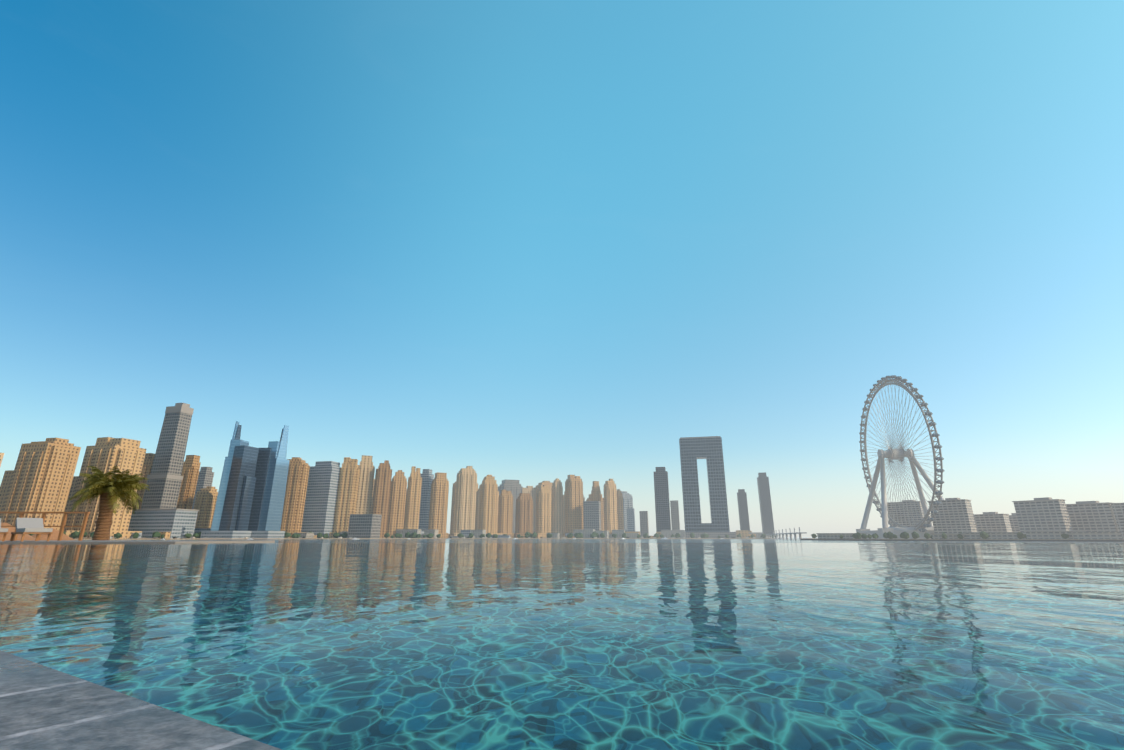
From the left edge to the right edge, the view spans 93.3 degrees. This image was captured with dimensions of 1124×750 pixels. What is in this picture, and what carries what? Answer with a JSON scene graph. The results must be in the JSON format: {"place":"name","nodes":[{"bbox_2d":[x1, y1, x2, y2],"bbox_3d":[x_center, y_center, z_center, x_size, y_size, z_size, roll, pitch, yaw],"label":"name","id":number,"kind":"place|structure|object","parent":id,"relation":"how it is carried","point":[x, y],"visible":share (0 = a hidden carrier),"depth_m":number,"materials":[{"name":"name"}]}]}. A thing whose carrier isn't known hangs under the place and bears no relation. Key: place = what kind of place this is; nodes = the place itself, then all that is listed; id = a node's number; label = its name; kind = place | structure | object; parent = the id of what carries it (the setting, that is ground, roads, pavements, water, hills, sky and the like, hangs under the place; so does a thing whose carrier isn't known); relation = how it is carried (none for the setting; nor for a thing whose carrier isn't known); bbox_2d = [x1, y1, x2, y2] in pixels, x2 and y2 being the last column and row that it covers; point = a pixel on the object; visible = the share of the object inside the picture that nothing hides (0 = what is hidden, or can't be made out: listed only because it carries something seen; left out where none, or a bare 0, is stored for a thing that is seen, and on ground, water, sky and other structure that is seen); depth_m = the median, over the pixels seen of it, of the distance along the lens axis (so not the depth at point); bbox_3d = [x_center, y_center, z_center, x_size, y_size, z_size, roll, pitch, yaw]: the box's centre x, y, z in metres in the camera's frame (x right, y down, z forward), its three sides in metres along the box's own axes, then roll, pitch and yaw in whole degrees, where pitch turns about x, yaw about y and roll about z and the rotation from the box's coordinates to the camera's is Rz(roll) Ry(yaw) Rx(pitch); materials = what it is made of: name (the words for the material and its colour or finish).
{"place":"outdoors","nodes":[
{"label":"outdoors","id":0,"kind":"place"},
{"bbox_2d":[0,527,26,540],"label":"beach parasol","id":1,"kind":"object","parent":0,"point":[8,536],"visible":0.22,"depth_m":22.42,"materials":[{"name":"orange fabric"}]},
{"bbox_2d":[1,523,35,539],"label":"lounge chair","id":2,"kind":"object","parent":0,"point":[27,536],"visible":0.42,"depth_m":25.61,"materials":[{"name":"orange fabric"}]},
{"bbox_2d":[32,528,73,539],"bbox_3d":[-29.838,10.714,30.495,3.315,3.700,3.400,0,-17,-1],"label":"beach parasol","id":3,"kind":"object","parent":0,"point":[54,535],"visible":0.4,"depth_m":30.52,"materials":[{"name":"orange fabric"}]},
{"bbox_2d":[0,650,281,749],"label":"pool deck","id":4,"kind":"structure","parent":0,"point":[42,707],"depth_m":0.53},
{"bbox_2d":[176,455,200,508],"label":"high-rise building","id":5,"kind":"structure","parent":0,"point":[190,469],"depth_m":1325.68,"materials":[{"name":"beige concrete"}]},
{"bbox_2d":[192,467,213,508],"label":"grey tower","id":6,"kind":"structure","parent":0,"point":[205,477],"depth_m":1550.58,"materials":[{"name":"grey concrete"}]},
{"bbox_2d":[194,486,217,527],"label":"high-rise building","id":7,"kind":"structure","parent":0,"point":[205,502],"depth_m":1288.71,"materials":[{"name":"beige concrete"}]},
{"bbox_2d":[74,538,775,539],"bbox_3d":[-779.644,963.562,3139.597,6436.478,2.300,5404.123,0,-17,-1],"label":"mainland","id":8,"kind":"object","parent":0,"point":[421,538],"depth_m":1306.52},
{"bbox_2d":[0,453,3,465],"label":"high-rise building","id":9,"kind":"structure","parent":8,"relation":"on","point":[1,456],"depth_m":938.21,"materials":[{"name":"beige concrete"}]},
{"bbox_2d":[0,438,80,529],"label":"high-rise building","id":10,"kind":"structure","parent":8,"relation":"on","point":[39,478],"depth_m":987.13,"materials":[{"name":"beige concrete"}]},
{"bbox_2d":[59,437,145,538],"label":"high-rise building","id":11,"kind":"structure","parent":8,"relation":"on","point":[105,454],"depth_m":1064.60,"materials":[{"name":"beige concrete"}]},
{"bbox_2d":[133,453,154,508],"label":"jbr tower","id":12,"kind":"structure","parent":8,"relation":"on","point":[147,464],"depth_m":1176.14,"materials":[{"name":"grey concrete"}]},
{"bbox_2d":[128,403,198,537],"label":"skyscraper","id":13,"kind":"structure","parent":8,"relation":"on","point":[158,511],"depth_m":1157.97,"materials":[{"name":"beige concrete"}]},
{"bbox_2d":[200,421,258,537],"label":"skyscraper","id":14,"kind":"structure","parent":8,"relation":"on","point":[232,512],"depth_m":1160.26,"materials":[{"name":"blue glass"}]},
{"bbox_2d":[248,425,289,537],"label":"skyscraper","id":15,"kind":"structure","parent":8,"relation":"on","point":[271,475],"depth_m":1212.24,"materials":[{"name":"blue glass"}]},
{"bbox_2d":[280,457,309,537],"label":"high-rise building","id":16,"kind":"structure","parent":8,"relation":"on","point":[295,494],"depth_m":1298.45,"materials":[{"name":"beige concrete"}]},
{"bbox_2d":[301,461,340,535],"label":"white tower","id":17,"kind":"structure","parent":8,"relation":"on","point":[320,499],"depth_m":1345.99,"materials":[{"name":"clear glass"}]},
{"bbox_2d":[329,457,359,537],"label":"high-rise building","id":18,"kind":"structure","parent":8,"relation":"on","point":[347,492],"depth_m":1369.65,"materials":[{"name":"beige concrete"}]},
{"bbox_2d":[347,514,381,537],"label":"building","id":19,"kind":"structure","parent":8,"relation":"on","point":[364,525],"depth_m":1278.81,"materials":[{"name":"grey concrete"}]},
{"bbox_2d":[355,455,374,513],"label":"high-rise building","id":20,"kind":"structure","parent":8,"relation":"on","point":[366,467],"depth_m":1428.12,"materials":[{"name":"beige concrete"}]},
{"bbox_2d":[370,479,374,513],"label":"high-rise building","id":21,"kind":"structure","parent":8,"relation":"on","point":[372,496],"depth_m":1839.86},
{"bbox_2d":[371,460,391,537],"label":"high-rise building","id":22,"kind":"structure","parent":8,"relation":"on","point":[382,489],"depth_m":1419.39,"materials":[{"name":"beige concrete"}]},
{"bbox_2d":[387,470,406,537],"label":"high-rise building","id":23,"kind":"structure","parent":8,"relation":"on","point":[397,502],"depth_m":1451.84,"materials":[{"name":"beige concrete"}]},
{"bbox_2d":[29,530,775,538],"bbox_3d":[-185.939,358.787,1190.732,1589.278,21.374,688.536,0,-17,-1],"label":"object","id":24,"kind":"object","parent":8,"relation":"on","point":[76,534],"visible":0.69,"depth_m":1385.85,"materials":[{"name":"green plant"}]},
{"bbox_2d":[404,466,421,528],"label":"high-rise building","id":25,"kind":"structure","parent":8,"relation":"on","point":[412,511],"depth_m":1495.22,"materials":[{"name":"beige concrete"}]},
{"bbox_2d":[58,527,770,538],"bbox_3d":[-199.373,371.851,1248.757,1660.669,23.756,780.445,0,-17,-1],"label":"trees","id":26,"kind":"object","parent":8,"relation":"on","point":[586,533],"depth_m":1504.44,"materials":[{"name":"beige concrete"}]},
{"bbox_2d":[73,537,755,538],"bbox_3d":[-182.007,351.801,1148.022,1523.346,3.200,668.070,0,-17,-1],"label":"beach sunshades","id":27,"kind":"object","parent":8,"relation":"on","point":[351,537],"visible":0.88,"depth_m":1151.79,"materials":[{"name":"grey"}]},
{"bbox_2d":[418,469,433,530],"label":"skyscraper","id":28,"kind":"structure","parent":8,"relation":"on","point":[427,475],"depth_m":1548.63,"materials":[{"name":"grey glass"}]},
{"bbox_2d":[428,472,448,537],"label":"high-rise building","id":29,"kind":"structure","parent":8,"relation":"on","point":[438,502],"depth_m":1524.83,"materials":[{"name":"beige concrete"}]},
{"bbox_2d":[450,466,476,535],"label":"high-rise building","id":30,"kind":"structure","parent":8,"relation":"on","point":[465,499],"depth_m":1559.25,"materials":[{"name":"beige concrete"}]},
{"bbox_2d":[478,475,498,537],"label":"high-rise building","id":31,"kind":"structure","parent":8,"relation":"on","point":[488,504],"depth_m":1585.22,"materials":[{"name":"beige concrete"}]},
{"bbox_2d":[498,479,522,532],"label":"jbr tower","id":32,"kind":"structure","parent":8,"relation":"on","point":[515,487],"depth_m":2050.18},
{"bbox_2d":[522,486,535,532],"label":"high-rise building","id":33,"kind":"structure","parent":8,"relation":"on","point":[531,490],"depth_m":2075.43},
{"bbox_2d":[551,478,562,537],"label":"high-rise building","id":34,"kind":"structure","parent":8,"relation":"on","point":[557,510],"depth_m":1690.09,"materials":[{"name":"grey concrete"}]},
{"bbox_2d":[563,475,582,535],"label":"high-rise building","id":35,"kind":"structure","parent":8,"relation":"on","point":[573,501],"depth_m":1677.09,"materials":[{"name":"beige concrete"}]},
{"bbox_2d":[563,491,584,532],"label":"high-rise building","id":36,"kind":"structure","parent":8,"relation":"on","point":[564,512],"depth_m":1912.56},
{"bbox_2d":[583,501,600,530],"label":"grey tower","id":37,"kind":"structure","parent":8,"relation":"on","point":[592,514],"depth_m":1626.08,"materials":[{"name":"grey concrete"}]},
{"bbox_2d":[586,494,603,530],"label":"high-rise building","id":38,"kind":"structure","parent":8,"relation":"on","point":[602,512],"depth_m":1908.45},
{"bbox_2d":[654,467,670,531],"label":"skyscraper","id":39,"kind":"structure","parent":8,"relation":"on","point":[662,502],"depth_m":1753.85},
{"bbox_2d":[679,436,735,537],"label":"skyscraper","id":40,"kind":"structure","parent":8,"relation":"on","point":[709,449],"depth_m":1688.96,"materials":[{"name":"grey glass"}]},
{"bbox_2d":[737,489,749,530],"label":"slim tower","id":41,"kind":"structure","parent":8,"relation":"on","point":[743,509],"depth_m":1918.85,"materials":[{"name":"grey concrete"}]},
{"bbox_2d":[757,472,774,535],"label":"slim tower","id":42,"kind":"structure","parent":8,"relation":"on","point":[765,503],"depth_m":1853.23,"materials":[{"name":"grey concrete"}]},
{"bbox_2d":[766,527,806,539],"bbox_3d":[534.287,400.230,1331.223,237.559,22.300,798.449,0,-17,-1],"label":"pier","id":43,"kind":"structure","parent":8,"relation":"on","point":[786,533],"depth_m":1136.68,"materials":[{"name":"grey"}]},
{"bbox_2d":[448,482,477,537],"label":"jbr tower","id":44,"kind":"structure","parent":0,"point":[453,508],"depth_m":2011.84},
{"bbox_2d":[475,485,498,532],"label":"high-rise building","id":45,"kind":"structure","parent":0,"point":[477,510],"depth_m":1877.63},
{"bbox_2d":[497,490,513,537],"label":"high-rise building","id":46,"kind":"structure","parent":0,"point":[505,511],"depth_m":1616.24,"materials":[{"name":"beige concrete"}]},
{"bbox_2d":[514,493,532,537],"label":"high-rise building","id":47,"kind":"structure","parent":0,"point":[524,515],"depth_m":1627.42,"materials":[{"name":"beige concrete"}]},
{"bbox_2d":[534,481,551,537],"bbox_3d":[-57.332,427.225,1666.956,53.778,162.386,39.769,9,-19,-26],"label":"high-rise building","id":48,"kind":"structure","parent":0,"point":[543,509],"depth_m":1653.28,"materials":[{"name":"beige concrete"}]},
{"bbox_2d":[0,0,1123,536],"label":"sky","id":49,"kind":"structure","parent":0,"point":[530,242],"materials":[{"name":"blue"}]},
{"bbox_2d":[591,481,600,501],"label":"high-rise building","id":50,"kind":"structure","parent":0,"point":[595,493],"depth_m":1751.92,"materials":[{"name":"grey concrete"}]},
{"bbox_2d":[604,479,617,531],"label":"high-rise building","id":51,"kind":"structure","parent":0,"point":[610,509],"depth_m":1712.24,"materials":[{"name":"beige concrete"}]},
{"bbox_2d":[617,489,623,529],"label":"high-rise building","id":52,"kind":"structure","parent":0,"point":[620,517],"depth_m":1776.23,"materials":[{"name":"grey concrete"}]},
{"bbox_2d":[621,491,632,531],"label":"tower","id":53,"kind":"structure","parent":0,"point":[627,500],"depth_m":1926.21,"materials":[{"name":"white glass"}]},
{"bbox_2d":[627,508,634,531],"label":"building","id":54,"kind":"structure","parent":0,"point":[630,519],"depth_m":1808.83,"materials":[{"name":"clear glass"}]},
{"bbox_2d":[639,511,648,535],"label":"grey tower","id":55,"kind":"structure","parent":0,"point":[644,526],"depth_m":1798.69,"materials":[{"name":"grey concrete"}]},
{"bbox_2d":[185,537,1123,542],"bbox_3d":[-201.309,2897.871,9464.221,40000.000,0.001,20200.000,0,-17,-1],"label":"sea","id":56,"kind":"structure","parent":0,"point":[789,540],"depth_m":549.22,"materials":[{"name":"teal liquid"}]},
{"bbox_2d":[670,500,679,529],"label":"grey tower","id":57,"kind":"structure","parent":0,"point":[675,520],"depth_m":1835.33,"materials":[{"name":"grey concrete"}]},
{"bbox_2d":[801,538,1123,541],"bbox_3d":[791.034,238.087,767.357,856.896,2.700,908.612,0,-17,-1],"label":"island shore","id":58,"kind":"structure","parent":0,"point":[1095,540],"depth_m":601.67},
{"bbox_2d":[856,375,944,538],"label":"ferris wheel","id":59,"kind":"object","parent":58,"relation":"on","point":[899,454],"visible":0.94,"depth_m":842.32,"materials":[{"name":"grey metal"}]},
{"bbox_2d":[887,500,926,526],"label":"building","id":60,"kind":"structure","parent":58,"relation":"on","point":[901,511],"depth_m":906.67,"materials":[{"name":"beige concrete"}]},
{"bbox_2d":[811,531,1068,538],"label":"trees","id":61,"kind":"object","parent":58,"relation":"on","point":[915,535],"visible":0.48,"depth_m":678.88,"materials":[{"name":"green plant"}]},
{"bbox_2d":[928,498,976,532],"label":"building","id":62,"kind":"structure","parent":58,"relation":"on","point":[954,515],"depth_m":761.68,"materials":[{"name":"beige concrete"}]},
{"bbox_2d":[816,531,1122,538],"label":"low buildings","id":63,"kind":"structure","parent":58,"relation":"on","point":[1051,535],"depth_m":609.68,"materials":[{"name":"beige concrete"}]},
{"bbox_2d":[974,512,1011,531],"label":"building","id":64,"kind":"structure","parent":58,"relation":"on","point":[990,522],"depth_m":788.12,"materials":[{"name":"beige concrete"}]},
{"bbox_2d":[1008,513,1019,531],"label":"building","id":65,"kind":"structure","parent":58,"relation":"on","point":[1014,523],"depth_m":813.17,"materials":[{"name":"beige concrete"}]},
{"bbox_2d":[1012,497,1072,538],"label":"building","id":66,"kind":"structure","parent":58,"relation":"on","point":[1044,514],"depth_m":676.34,"materials":[{"name":"beige concrete"}]},
{"bbox_2d":[1066,501,1118,531],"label":"building","id":67,"kind":"structure","parent":58,"relation":"on","point":[1091,516],"depth_m":671.84,"materials":[{"name":"beige concrete"}]},
{"bbox_2d":[1109,503,1123,538],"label":"building","id":68,"kind":"structure","parent":58,"relation":"on","point":[1118,509],"depth_m":649.18,"materials":[{"name":"beige concrete"}]},
{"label":"beach sand","id":69,"kind":"object","parent":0,"visible":0},
{"bbox_2d":[68,466,148,539],"bbox_3d":[-32.031,10.373,36.762,4.744,8.018,4.634,0,-17,-1],"label":"palm tree","id":70,"kind":"object","parent":69,"relation":"on","point":[109,492],"visible":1,"depth_m":37.03,"materials":[{"name":"green plant"}]},
{"bbox_2d":[0,540,274,542],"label":"lounger terrace","id":71,"kind":"structure","parent":69,"relation":"on","point":[151,541],"depth_m":18.02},
{"bbox_2d":[0,518,7,540],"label":"sun lounger","id":72,"kind":"object","parent":71,"relation":"on","point":[4,531],"visible":1,"depth_m":17.97,"materials":[{"name":"white wood"}]},
{"bbox_2d":[10,518,52,540],"bbox_3d":[-18.308,5.333,18.357,2.000,0.794,0.720,-12,-21,35],"label":"sun lounger","id":73,"kind":"object","parent":71,"relation":"on","point":[24,526],"visible":1,"depth_m":18.48,"materials":[{"name":"white fabric"}]},
{"bbox_2d":[0,512,89,540],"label":"pergola","id":74,"kind":"object","parent":71,"relation":"on","point":[62,526],"visible":0.73,"depth_m":21.37,"materials":[{"name":"brown wood"}]},
{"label":"pool","id":75,"kind":"structure","parent":0,"visible":0},
{"bbox_2d":[0,543,1123,749],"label":"pool water","id":76,"kind":"structure","parent":75,"relation":"in","point":[651,646],"depth_m":0.97,"materials":[{"name":"teal liquid"}]}
]}

